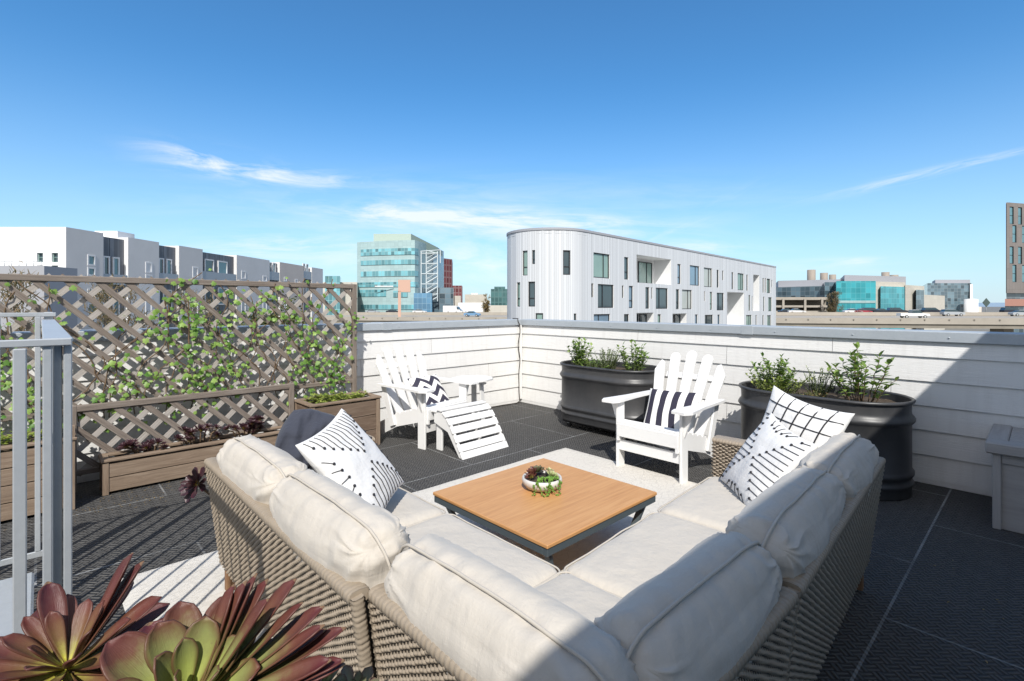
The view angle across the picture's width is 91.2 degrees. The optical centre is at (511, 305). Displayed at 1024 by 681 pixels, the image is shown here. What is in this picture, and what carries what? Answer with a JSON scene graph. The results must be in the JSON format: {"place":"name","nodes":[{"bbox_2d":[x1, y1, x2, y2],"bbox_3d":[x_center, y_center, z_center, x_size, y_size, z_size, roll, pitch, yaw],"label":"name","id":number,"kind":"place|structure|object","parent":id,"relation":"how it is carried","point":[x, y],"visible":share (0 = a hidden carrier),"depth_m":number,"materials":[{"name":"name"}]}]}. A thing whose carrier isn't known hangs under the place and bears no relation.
{"place":"outdoors","nodes":[
{"label":"outdoors","id":0,"kind":"place"},
{"bbox_2d":[159,245,202,327],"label":"terrace block","id":1,"kind":"structure","parent":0,"point":[182,262],"depth_m":48.34,"materials":[{"name":"grey paint"}]},
{"bbox_2d":[203,252,269,325],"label":"terrace block","id":2,"kind":"structure","parent":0,"point":[234,267],"depth_m":57.41,"materials":[{"name":"grey paint"}]},
{"bbox_2d":[204,259,213,271],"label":"window","id":3,"kind":"structure","parent":2,"relation":"in","point":[208,263],"depth_m":53.05,"materials":[{"name":"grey glass"}]},
{"bbox_2d":[218,261,227,273],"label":"window","id":4,"kind":"structure","parent":2,"relation":"in","point":[222,265],"depth_m":55.36,"materials":[{"name":"teal glass"}]},
{"bbox_2d":[270,262,303,323],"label":"terrace block","id":5,"kind":"structure","parent":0,"point":[281,271],"depth_m":68.47,"materials":[{"name":"beige paint"}]},
{"bbox_2d":[303,263,322,323],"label":"terrace block","id":6,"kind":"structure","parent":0,"point":[313,275],"depth_m":76.48,"materials":[{"name":"grey paint"}]},
{"bbox_2d":[357,234,453,311],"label":"teal office building","id":7,"kind":"structure","parent":0,"point":[386,263],"depth_m":184.00,"materials":[{"name":"glass"}]},
{"bbox_2d":[358,290,385,296],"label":"ribbon window","id":8,"kind":"structure","parent":7,"relation":"in","point":[361,293],"depth_m":185.28,"materials":[{"name":"teal glass"}]},
{"bbox_2d":[361,305,413,308],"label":"ribbon window","id":9,"kind":"structure","parent":7,"relation":"in","point":[362,306],"depth_m":183.44,"materials":[{"name":"teal glass"}]},
{"bbox_2d":[358,282,418,286],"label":"ribbon window","id":10,"kind":"structure","parent":7,"relation":"in","point":[363,284],"depth_m":183.98,"materials":[{"name":"teal glass"}]},
{"bbox_2d":[361,248,418,255],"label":"ribbon window","id":11,"kind":"structure","parent":7,"relation":"in","point":[388,251],"depth_m":183.08,"materials":[{"name":"teal glass"}]},
{"bbox_2d":[361,259,418,264],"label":"ribbon window","id":12,"kind":"structure","parent":7,"relation":"in","point":[401,261],"depth_m":183.26,"materials":[{"name":"teal glass"}]},
{"bbox_2d":[361,271,418,276],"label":"ribbon window","id":13,"kind":"structure","parent":7,"relation":"in","point":[367,273],"depth_m":183.26,"materials":[{"name":"teal glass"}]},
{"bbox_2d":[444,258,452,287],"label":"red tower","id":14,"kind":"structure","parent":0,"point":[448,273],"depth_m":263.32,"materials":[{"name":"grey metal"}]},
{"bbox_2d":[453,286,462,302],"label":"red building","id":15,"kind":"structure","parent":0,"point":[458,290],"depth_m":330.00,"materials":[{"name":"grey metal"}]},
{"bbox_2d":[458,303,482,311],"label":"white warehouse","id":16,"kind":"structure","parent":0,"point":[474,307],"depth_m":240.00,"materials":[{"name":"paint"}]},
{"bbox_2d":[465,293,486,311],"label":"pale building","id":17,"kind":"structure","parent":0,"point":[474,298],"depth_m":360.00,"materials":[{"name":"beige stone"}]},
{"bbox_2d":[489,305,506,311],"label":"pale building","id":18,"kind":"structure","parent":0,"point":[497,308],"depth_m":250.00,"materials":[{"name":"beige stone"}]},
{"bbox_2d":[491,287,506,304],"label":"green glass building","id":19,"kind":"structure","parent":0,"point":[498,295],"depth_m":330.00,"materials":[{"name":"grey glass"}]},
{"bbox_2d":[0,402,1023,680],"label":"rubber floor","id":20,"kind":"structure","parent":0,"point":[940,596],"depth_m":2.76,"materials":[{"name":"grey rubber"}]},
{"bbox_2d":[0,572,33,635],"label":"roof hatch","id":21,"kind":"object","parent":20,"relation":"on","point":[5,607],"visible":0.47,"depth_m":1.88,"materials":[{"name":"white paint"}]},
{"bbox_2d":[0,312,72,634],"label":"guard railing","id":22,"kind":"object","parent":20,"relation":"on","point":[55,344],"visible":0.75,"depth_m":0.98,"materials":[{"name":"white metal"}]},
{"bbox_2d":[1,425,76,520],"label":"planter box","id":23,"kind":"object","parent":20,"relation":"on","point":[6,481],"visible":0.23,"depth_m":3.17,"materials":[{"name":"brown wood"}]},
{"bbox_2d":[1,429,41,444],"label":"succulent plant","id":24,"kind":"object","parent":23,"relation":"on","point":[4,437],"visible":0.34,"depth_m":3.20,"materials":[{"name":"green plant"}]},
{"bbox_2d":[0,272,356,421],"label":"trellis","id":25,"kind":"object","parent":20,"relation":"on","point":[40,281],"visible":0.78,"depth_m":4.10,"materials":[{"name":"brown wood"}]},
{"bbox_2d":[1,281,208,439],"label":"ivy","id":26,"kind":"object","parent":25,"relation":"attached to","point":[7,384],"visible":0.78,"depth_m":3.85,"materials":[{"name":"green plant"}]},
{"bbox_2d":[156,268,363,416],"bbox_3d":[-2.164,0.328,4.568,1.770,1.281,0.117,0,0,-43],"label":"ivy","id":27,"kind":"object","parent":25,"relation":"attached to","point":[229,344],"visible":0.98,"depth_m":4.50,"materials":[{"name":"green plant"}]},
{"bbox_2d":[72,383,294,492],"bbox_3d":[-2.607,1.030,4.136,1.598,0.637,0.048,0,0,-43],"label":"trellis","id":28,"kind":"object","parent":20,"relation":"on","point":[90,411],"visible":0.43,"depth_m":3.98,"materials":[{"name":"brown wood"}]},
{"bbox_2d":[98,425,281,495],"bbox_3d":[-2.478,1.224,4.079,1.360,0.253,0.230,0,0,-43],"label":"planter box","id":29,"kind":"object","parent":20,"relation":"on","point":[116,473],"visible":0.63,"depth_m":3.79,"materials":[{"name":"brown wood"}]},
{"bbox_2d":[114,438,168,454],"bbox_3d":[-2.787,1.067,3.784,0.327,0.142,0.185,0,0,-43],"label":"aeonium","id":30,"kind":"object","parent":29,"relation":"on","point":[147,445],"visible":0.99,"depth_m":3.78,"materials":[{"name":"purple plant"}]},
{"bbox_2d":[172,423,223,444],"bbox_3d":[-2.512,1.048,4.031,0.383,0.181,0.219,0,0,-43],"label":"aeonium","id":31,"kind":"object","parent":29,"relation":"on","point":[190,431],"visible":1,"depth_m":4.03,"materials":[{"name":"purple plant"}]},
{"bbox_2d":[221,414,265,436],"bbox_3d":[-2.267,1.044,4.268,0.358,0.187,0.198,0,0,-43],"label":"aeonium","id":32,"kind":"object","parent":29,"relation":"on","point":[253,423],"visible":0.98,"depth_m":4.26,"materials":[{"name":"purple plant"}]},
{"bbox_2d":[294,391,381,444],"bbox_3d":[-1.653,1.113,4.771,0.690,0.473,0.410,0,0,-43],"label":"planter box","id":33,"kind":"object","parent":20,"relation":"on","point":[364,411],"visible":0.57,"depth_m":4.73,"materials":[{"name":"brown wood"}]},
{"bbox_2d":[305,388,367,403],"bbox_3d":[-1.647,0.858,4.773,0.589,0.085,0.332,0,0,-43],"label":"succulent plant","id":34,"kind":"object","parent":33,"relation":"on","point":[333,397],"visible":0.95,"depth_m":4.74,"materials":[{"name":"green plant"}]},
{"bbox_2d":[121,448,699,641],"bbox_3d":[0.103,1.342,2.731,3.363,0.011,2.410,0,0,-43],"label":"area rug","id":35,"kind":"object","parent":20,"relation":"on","point":[198,582],"visible":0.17,"depth_m":2.77,"materials":[{"name":"white fabric"}]},
{"bbox_2d":[178,466,209,502],"bbox_3d":[-1.443,1.084,2.613,0.489,0.532,0.198,0,0,-34],"label":"potted aeonium","id":36,"kind":"object","parent":35,"relation":"on","point":[190,485],"visible":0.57,"depth_m":2.52,"materials":[{"name":"purple plant"}]},
{"bbox_2d":[204,434,560,680],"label":"sofa section","id":37,"kind":"object","parent":35,"relation":"on","point":[280,517],"visible":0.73,"depth_m":1.64,"materials":[{"name":"white fabric"}]},
{"bbox_2d":[275,409,335,471],"bbox_3d":[-0.952,0.647,2.363,0.298,0.310,0.297,0,0,-6],"label":"throw pillow","id":38,"kind":"object","parent":37,"relation":"on","point":[299,426],"visible":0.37,"depth_m":2.29,"materials":[{"name":"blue fabric"}]},
{"bbox_2d":[295,408,403,508],"bbox_3d":[-0.678,0.700,2.186,0.303,0.411,0.503,0,0,2],"label":"throw pillow","id":39,"kind":"object","parent":37,"relation":"on","point":[341,448],"visible":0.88,"depth_m":2.10,"materials":[{"name":"white fabric"}]},
{"bbox_2d":[433,458,656,564],"bbox_3d":[0.185,1.203,2.825,0.915,0.304,0.872,0,0,-44],"label":"coffee table","id":40,"kind":"object","parent":35,"relation":"on","point":[581,506],"visible":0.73,"depth_m":2.67,"materials":[{"name":"brown wood"}]},
{"bbox_2d":[522,465,562,496],"bbox_3d":[0.177,0.992,2.873,0.232,0.119,0.258,0,0,-21],"label":"succulent bowl","id":41,"kind":"object","parent":40,"relation":"on","point":[536,478],"visible":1,"depth_m":2.82,"materials":[{"name":"ceramic"}]},
{"bbox_2d":[368,531,798,680],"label":"sofa section","id":42,"kind":"object","parent":35,"relation":"on","point":[718,606],"visible":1,"depth_m":1.04,"materials":[{"name":"white fabric"}]},
{"bbox_2d":[602,351,725,483],"bbox_3d":[1.351,0.877,4.237,0.970,0.946,0.800,0,0,-43],"label":"adirondack chair","id":43,"kind":"object","parent":35,"relation":"on","point":[682,441],"visible":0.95,"depth_m":4.13,"materials":[{"name":"white paint"}]},
{"bbox_2d":[643,388,700,432],"bbox_3d":[1.313,0.880,4.154,0.212,0.343,0.466,0,0,-43],"label":"throw pillow","id":44,"kind":"object","parent":43,"relation":"on","point":[662,405],"visible":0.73,"depth_m":4.12,"materials":[{"name":"white fabric"}]},
{"bbox_2d":[564,432,885,680],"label":"sofa section","id":45,"kind":"object","parent":35,"relation":"on","point":[808,523],"visible":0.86,"depth_m":1.76,"materials":[{"name":"white fabric"}]},
{"bbox_2d":[720,413,818,504],"bbox_3d":[1.213,0.765,2.417,0.279,0.411,0.471,0,0,5],"label":"throw pillow","id":46,"kind":"object","parent":45,"relation":"on","point":[771,451],"visible":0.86,"depth_m":2.34,"materials":[{"name":"white fabric"}]},
{"bbox_2d":[762,386,854,446],"bbox_3d":[1.456,0.695,2.596,0.211,0.493,0.517,0,0,-19],"label":"throw pillow","id":47,"kind":"object","parent":45,"relation":"on","point":[819,426],"visible":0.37,"depth_m":2.52,"materials":[{"name":"white fabric"}]},
{"bbox_2d":[375,343,478,449],"bbox_3d":[-0.945,0.877,5.146,0.970,0.946,0.800,0,0,37],"label":"adirondack chair","id":48,"kind":"object","parent":20,"relation":"on","point":[420,415],"visible":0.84,"depth_m":5.07,"materials":[{"name":"white paint"}]},
{"bbox_2d":[408,374,449,404],"bbox_3d":[-0.838,0.895,5.152,0.262,0.313,0.400,0,0,37],"label":"throw pillow","id":49,"kind":"object","parent":48,"relation":"on","point":[438,394],"visible":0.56,"depth_m":5.11,"materials":[{"name":"white fabric"}]},
{"bbox_2d":[431,400,508,459],"bbox_3d":[-0.395,1.159,4.751,0.459,0.404,0.575,0,0,44],"label":"footrest","id":50,"kind":"object","parent":20,"relation":"on","point":[480,409],"visible":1,"depth_m":4.66,"materials":[{"name":"white paint"}]},
{"bbox_2d":[452,375,492,424],"bbox_3d":[-0.455,1.091,5.745,0.455,0.518,0.470,0,0,27],"label":"side table","id":51,"kind":"object","parent":20,"relation":"on","point":[482,380],"visible":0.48,"depth_m":5.79,"materials":[{"name":"white paint"}]},
{"bbox_2d":[560,359,656,439],"bbox_3d":[1.056,0.996,5.449,0.644,0.706,1.214,0,0,-43],"label":"stock tank","id":52,"kind":"object","parent":20,"relation":"on","point":[586,390],"visible":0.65,"depth_m":5.19,"materials":[{"name":"dark painted metal"},{"name":"soil"}]},
{"bbox_2d":[566,337,592,365],"bbox_3d":[0.755,0.542,5.705,0.326,0.378,0.354,0,0,-43],"label":"shrub","id":53,"kind":"object","parent":52,"relation":"on","point":[579,353],"visible":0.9,"depth_m":5.67,"materials":[{"name":"green plant"}]},
{"bbox_2d":[573,358,614,367],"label":"shrub","id":54,"kind":"object","parent":52,"relation":"on","point":[589,365],"visible":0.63,"depth_m":5.52,"materials":[{"name":"green plant"}]},
{"bbox_2d":[589,347,620,368],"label":"shrub","id":55,"kind":"object","parent":52,"relation":"on","point":[613,362],"visible":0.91,"depth_m":5.41,"materials":[{"name":"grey plant"}]},
{"bbox_2d":[615,339,649,370],"bbox_3d":[1.263,0.539,5.190,0.330,0.386,0.330,0,0,-10],"label":"shrub","id":56,"kind":"object","parent":52,"relation":"on","point":[638,364],"visible":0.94,"depth_m":5.16,"materials":[{"name":"green plant"}]},
{"bbox_2d":[738,380,915,500],"bbox_3d":[2.424,1.009,3.963,0.704,0.682,1.204,0,0,-43],"label":"stock tank","id":57,"kind":"object","parent":20,"relation":"on","point":[883,424],"visible":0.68,"depth_m":3.49,"materials":[{"name":"metal"}]},
{"bbox_2d":[748,352,798,390],"bbox_3d":[2.172,0.559,4.154,0.383,0.347,0.384,0,0,-43],"label":"shrub","id":58,"kind":"object","parent":57,"relation":"on","point":[780,371],"visible":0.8,"depth_m":4.08,"materials":[{"name":"green plant"}]},
{"bbox_2d":[745,371,813,393],"bbox_3d":[2.161,0.630,4.051,0.354,0.207,0.472,0,0,-27],"label":"shrub","id":59,"kind":"object","parent":57,"relation":"on","point":[794,390],"visible":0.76,"depth_m":4.01,"materials":[{"name":"green plant"}]},
{"bbox_2d":[799,365,837,397],"bbox_3d":[2.417,0.606,3.953,0.210,0.252,0.291,0,0,-20],"label":"shrub","id":60,"kind":"object","parent":57,"relation":"on","point":[822,386],"visible":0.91,"depth_m":3.90,"materials":[{"name":"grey plant"}]},
{"bbox_2d":[823,342,898,401],"bbox_3d":[2.554,0.501,3.692,0.414,0.463,0.451,0,0,16],"label":"shrub","id":61,"kind":"object","parent":57,"relation":"on","point":[854,363],"visible":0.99,"depth_m":3.64,"materials":[{"name":"green plant"}]},
{"bbox_2d":[985,424,1023,533],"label":"storage box","id":62,"kind":"object","parent":20,"relation":"on","point":[1004,445],"visible":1,"depth_m":3.01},
{"bbox_3d":[-0.368,1.075,0.684,0.433,0.550,0.227,0,0,-43],"label":"plant pot","id":63,"kind":"object","parent":20,"relation":"on","visible":0},
{"bbox_2d":[0,552,169,680],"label":"aeonium","id":64,"kind":"object","parent":63,"relation":"on","point":[61,630],"visible":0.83,"depth_m":0.71,"materials":[{"name":"plant"}]},
{"bbox_2d":[99,573,346,680],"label":"aeonium","id":65,"kind":"object","parent":63,"relation":"on","point":[183,641],"visible":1,"depth_m":0.64,"materials":[{"name":"green plant"}]},
{"bbox_2d":[322,665,396,680],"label":"succulent","id":66,"kind":"object","parent":63,"relation":"on","point":[347,673],"visible":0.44,"depth_m":0.84,"materials":[{"name":"plant"}]},
{"bbox_2d":[0,0,1023,303],"label":"sky","id":67,"kind":"structure","parent":0,"point":[841,138],"materials":[{"name":"blue"}]},
{"bbox_2d":[488,303,1004,306],"bbox_3d":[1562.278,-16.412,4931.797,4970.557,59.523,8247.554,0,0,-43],"label":"hills","id":68,"kind":"structure","parent":0,"point":[993,305],"depth_m":4840.51,"materials":[{"name":"grey"}]},
{"bbox_2d":[776,297,826,311],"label":"parking garage","id":69,"kind":"structure","parent":0,"point":[812,304],"depth_m":183.00,"materials":[{"name":"concrete"}]},
{"bbox_2d":[776,270,923,329],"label":"glass lab building","id":70,"kind":"structure","parent":0,"point":[885,290],"depth_m":212.00,"materials":[{"name":"glass"}]},
{"bbox_2d":[924,295,944,329],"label":"cream building","id":71,"kind":"structure","parent":0,"point":[935,301],"depth_m":261.82,"materials":[{"name":"stone"}]},
{"bbox_2d":[945,307,1000,331],"bbox_3d":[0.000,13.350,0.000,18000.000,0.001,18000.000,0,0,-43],"label":"ground","id":72,"kind":"structure","parent":0,"point":[990,309],"depth_m":289.27,"materials":[{"name":"grey concrete"}]},
{"bbox_2d":[0,260,48,330],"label":"tree","id":73,"kind":"object","parent":72,"relation":"on","point":[14,307],"visible":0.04,"depth_m":24.06,"materials":[{"name":"green plant"}]},
{"bbox_2d":[0,261,76,330],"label":"building","id":74,"kind":"structure","parent":72,"relation":"on","point":[70,296],"depth_m":34.32,"materials":[{"name":"grey metal"}]},
{"bbox_2d":[0,227,134,329],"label":"white apartment block","id":75,"kind":"structure","parent":72,"relation":"on","point":[80,250],"depth_m":36.90,"materials":[{"name":"paint"}]},
{"bbox_2d":[87,254,95,265],"bbox_3d":[-32.685,-3.501,38.984,0.575,0.849,0.549,0,0,-43],"label":"window","id":76,"kind":"structure","parent":75,"relation":"in","point":[91,259],"depth_m":39.03,"materials":[{"name":"teal glass"}]},
{"bbox_2d":[72,274,161,328],"bbox_3d":[-24.228,5.696,31.131,4.283,15.317,5.429,0,0,-30],"label":"tree","id":77,"kind":"object","parent":72,"relation":"on","point":[100,296],"visible":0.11,"depth_m":30.38,"materials":[{"name":"green plant"}]},
{"bbox_2d":[103,237,158,328],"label":"terrace block","id":78,"kind":"structure","parent":72,"relation":"on","point":[130,257],"depth_m":42.76,"materials":[{"name":"grey paint"}]},
{"bbox_2d":[103,256,109,273],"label":"window","id":79,"kind":"structure","parent":78,"relation":"in","point":[106,259],"depth_m":40.69,"materials":[{"name":"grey glass"}]},
{"bbox_2d":[112,257,119,274],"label":"window","id":80,"kind":"structure","parent":78,"relation":"in","point":[115,260],"depth_m":41.60,"materials":[{"name":"teal glass"}]},
{"bbox_2d":[170,285,232,326],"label":"tree","id":81,"kind":"object","parent":72,"relation":"on","point":[207,315],"visible":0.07,"depth_m":42.05,"materials":[{"name":"green plant"}]},
{"bbox_2d":[230,290,310,325],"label":"tree","id":82,"kind":"object","parent":72,"relation":"on","point":[271,316],"visible":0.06,"depth_m":58.69,"materials":[{"name":"green plant"}]},
{"bbox_2d":[323,276,357,314],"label":"distant building","id":83,"kind":"structure","parent":72,"relation":"on","point":[330,299],"depth_m":170.00,"materials":[{"name":"teal glass"}]},
{"bbox_2d":[398,280,409,316],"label":"billboard","id":84,"kind":"object","parent":72,"relation":"on","point":[403,285],"visible":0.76,"depth_m":128.00},
{"bbox_2d":[481,293,490,311],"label":"tree","id":85,"kind":"object","parent":72,"relation":"on","point":[485,307],"visible":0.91,"depth_m":229.61,"materials":[{"name":"green plant"}]},
{"bbox_2d":[506,227,775,325],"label":"curved apartment building","id":86,"kind":"structure","parent":72,"relation":"on","point":[558,273],"depth_m":53.43,"materials":[{"name":"white metal"}]},
{"bbox_2d":[523,251,527,274],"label":"window","id":87,"kind":"structure","parent":86,"relation":"in","point":[525,253],"depth_m":47.33,"materials":[{"name":"green glass"}]},
{"bbox_2d":[529,282,534,306],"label":"window","id":88,"kind":"structure","parent":86,"relation":"in","point":[531,284],"depth_m":46.93,"materials":[{"name":"grey glass"}]},
{"bbox_2d":[563,250,569,274],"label":"window","id":89,"kind":"structure","parent":86,"relation":"in","point":[566,253],"depth_m":46.68,"materials":[{"name":"grey glass"}]},
{"bbox_2d":[593,252,608,278],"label":"window","id":90,"kind":"structure","parent":86,"relation":"in","point":[600,261],"depth_m":49.90,"materials":[{"name":"green glass"}]},
{"bbox_2d":[594,314,608,320],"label":"window","id":91,"kind":"structure","parent":86,"relation":"in","point":[597,317],"depth_m":50.04,"materials":[{"name":"blue glass"}]},
{"bbox_2d":[598,284,612,307],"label":"window","id":92,"kind":"structure","parent":86,"relation":"in","point":[605,292],"depth_m":50.57,"materials":[{"name":"blue glass"}]},
{"bbox_2d":[624,257,627,279],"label":"window","id":93,"kind":"structure","parent":86,"relation":"in","point":[625,258],"depth_m":53.45,"materials":[{"name":"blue glass"}]},
{"bbox_2d":[638,261,651,282],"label":"balcony door","id":94,"kind":"structure","parent":86,"relation":"in","point":[644,268],"depth_m":60.51,"materials":[{"name":"green glass"}]},
{"bbox_2d":[656,288,666,308],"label":"window","id":95,"kind":"structure","parent":86,"relation":"in","point":[661,293],"depth_m":59.51,"materials":[{"name":"blue glass"}]},
{"bbox_2d":[682,290,690,308],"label":"window","id":96,"kind":"structure","parent":86,"relation":"in","point":[686,294],"depth_m":64.61,"materials":[{"name":"white glass"}]},
{"bbox_2d":[690,265,698,285],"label":"window","id":97,"kind":"structure","parent":86,"relation":"in","point":[694,270],"depth_m":66.44,"materials":[{"name":"blue glass"}]},
{"bbox_2d":[704,268,710,286],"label":"window","id":98,"kind":"structure","parent":86,"relation":"in","point":[707,271],"depth_m":69.62,"materials":[{"name":"white glass"}]},
{"bbox_2d":[717,293,722,309],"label":"window","id":99,"kind":"structure","parent":86,"relation":"in","point":[719,295],"depth_m":73.00,"materials":[{"name":"blue glass"}]},
{"bbox_2d":[323,312,1023,331],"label":"elevated freeway","id":100,"kind":"structure","parent":72,"relation":"on","point":[998,321],"depth_m":114.40,"materials":[{"name":"concrete"}]},
{"bbox_2d":[443,306,459,311],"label":"van","id":101,"kind":"object","parent":100,"relation":"on","point":[451,308],"visible":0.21,"depth_m":163.74,"materials":[{"name":"white paint"}]},
{"bbox_2d":[896,310,929,317],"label":"pickup truck","id":102,"kind":"object","parent":100,"relation":"on","point":[919,313],"visible":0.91,"depth_m":109.70,"materials":[{"name":"white paint"}]},
{"bbox_2d":[940,309,964,315],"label":"car","id":103,"kind":"object","parent":100,"relation":"on","point":[948,312],"visible":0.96,"depth_m":128.22,"materials":[{"name":"silver metal"}]},
{"bbox_2d":[826,290,842,311],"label":"tree","id":104,"kind":"object","parent":72,"relation":"on","point":[835,302],"visible":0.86,"depth_m":171.55,"materials":[{"name":"green plant"}]},
{"bbox_2d":[923,280,972,311],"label":"slate glass office","id":105,"kind":"structure","parent":72,"relation":"on","point":[955,293],"depth_m":300.00,"materials":[{"name":"grey glass"}]},
{"bbox_2d":[964,299,977,311],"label":"white storage drum","id":106,"kind":"object","parent":72,"relation":"on","point":[970,305],"visible":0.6,"depth_m":291.63,"materials":[{"name":"paint"}]},
{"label":"roof deck","id":107,"kind":"structure","parent":72,"relation":"on","visible":0},
{"bbox_2d":[1,319,520,482],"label":"parapet wall","id":108,"kind":"structure","parent":107,"relation":"on","point":[455,348],"depth_m":5.20,"materials":[{"name":"wood"}]},
{"bbox_2d":[491,318,520,407],"bbox_3d":[-0.180,0.760,6.673,0.169,1.168,0.860,0,0,37],"label":"cable","id":109,"kind":"object","parent":108,"relation":"hanging from","point":[518,371],"visible":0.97,"depth_m":6.94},
{"bbox_2d":[519,325,521,398],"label":"corner trim","id":110,"kind":"structure","parent":108,"relation":"attached to","point":[520,360],"depth_m":6.97,"materials":[{"name":"white"}]},
{"bbox_2d":[520,319,1023,496],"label":"parapet wall","id":111,"kind":"structure","parent":107,"relation":"on","point":[964,390],"depth_m":4.02,"materials":[{"name":"white siding"},{"name":"galvanised steel"}]},
{"bbox_2d":[1005,202,1023,332],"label":"brown tower","id":112,"kind":"structure","parent":0,"point":[1014,254],"depth_m":151.11,"materials":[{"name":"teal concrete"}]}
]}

